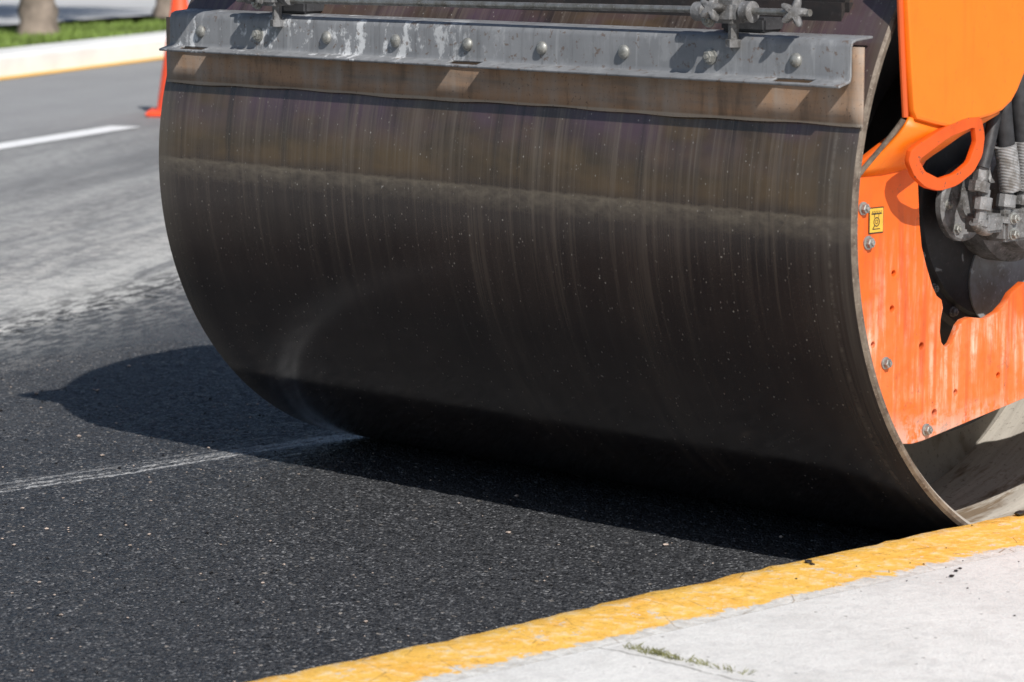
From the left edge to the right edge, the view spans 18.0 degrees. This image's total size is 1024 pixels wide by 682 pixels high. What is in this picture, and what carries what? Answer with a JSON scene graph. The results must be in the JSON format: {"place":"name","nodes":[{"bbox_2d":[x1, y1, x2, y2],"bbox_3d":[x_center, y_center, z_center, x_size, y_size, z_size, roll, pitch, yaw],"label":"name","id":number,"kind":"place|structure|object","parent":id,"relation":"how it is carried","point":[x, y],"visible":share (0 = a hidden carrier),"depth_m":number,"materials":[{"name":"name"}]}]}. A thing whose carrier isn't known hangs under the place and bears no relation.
{"place":"outdoors","nodes":[
{"label":"outdoors","id":0,"kind":"place"},
{"bbox_2d":[0,15,165,48],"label":"lawn","id":1,"kind":"structure","parent":0,"point":[132,18],"depth_m":29.32,"materials":[{"name":"plant"}]},
{"bbox_2d":[15,0,59,43],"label":"palm tree","id":2,"kind":"object","parent":1,"relation":"on","point":[37,16],"visible":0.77,"depth_m":26.15,"materials":[{"name":"brown plant"}]},
{"bbox_2d":[151,0,187,17],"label":"palm tree","id":3,"kind":"object","parent":1,"relation":"on","point":[161,9],"visible":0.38,"depth_m":30.25,"materials":[{"name":"beige plant"}]},
{"bbox_2d":[0,59,182,336],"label":"old road","id":4,"kind":"structure","parent":0,"point":[82,225],"depth_m":14.04,"materials":[{"name":"grey asphalt"}]},
{"bbox_2d":[0,126,136,148],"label":"lane marking","id":5,"kind":"object","parent":4,"relation":"on","point":[23,142],"visible":1,"depth_m":17.52,"materials":[{"name":"white paint"}]},
{"bbox_2d":[0,56,163,79],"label":"yellow edge line","id":6,"kind":"object","parent":4,"relation":"on","point":[76,68],"depth_m":24.42,"materials":[{"name":"paint"}]},
{"bbox_2d":[0,31,165,76],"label":"median kerb","id":7,"kind":"structure","parent":4,"relation":"on","point":[44,57],"depth_m":24.76,"materials":[{"name":"concrete"}]},
{"bbox_2d":[145,0,187,116],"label":"traffic cone","id":8,"kind":"object","parent":4,"relation":"on","point":[175,6],"visible":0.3,"depth_m":19.20,"materials":[{"name":"plastic"}]},
{"bbox_2d":[0,0,190,35],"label":"road","id":9,"kind":"structure","parent":0,"point":[80,9],"depth_m":36.97,"materials":[{"name":"white"}]},
{"bbox_2d":[0,284,351,654],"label":"road","id":10,"kind":"structure","parent":0,"point":[168,313],"depth_m":9.75,"materials":[{"name":"grey asphalt"}]},
{"bbox_2d":[0,335,913,681],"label":"fresh asphalt road","id":11,"kind":"structure","parent":0,"point":[324,581],"depth_m":6.58,"materials":[{"name":"black asphalt"}]},
{"bbox_2d":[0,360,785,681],"bbox_3d":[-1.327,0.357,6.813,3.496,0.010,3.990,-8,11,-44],"label":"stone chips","id":12,"kind":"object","parent":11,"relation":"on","point":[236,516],"visible":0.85,"depth_m":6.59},
{"bbox_2d":[0,366,1023,672],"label":"asphalt crumbs","id":13,"kind":"object","parent":11,"relation":"on","point":[1020,512],"visible":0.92,"depth_m":6.20,"materials":[{"name":"black asphalt"}]},
{"bbox_2d":[159,0,1023,534],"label":"road roller","id":14,"kind":"object","parent":11,"relation":"on","point":[767,254],"visible":0.99,"depth_m":6.36,"materials":[{"name":"metal"}]},
{"bbox_2d":[250,515,1023,681],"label":"kerb","id":15,"kind":"structure","parent":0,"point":[595,626],"depth_m":5.37,"materials":[{"name":"yellow paint"}]},
{"bbox_2d":[452,550,1023,681],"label":"pavement","id":16,"kind":"structure","parent":0,"point":[935,626],"depth_m":5.13,"materials":[{"name":"concrete"}]},
{"bbox_2d":[623,641,756,674],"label":"weeds","id":17,"kind":"object","parent":16,"relation":"on","point":[658,652],"visible":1,"depth_m":5.03,"materials":[{"name":"green plant"}]}
]}

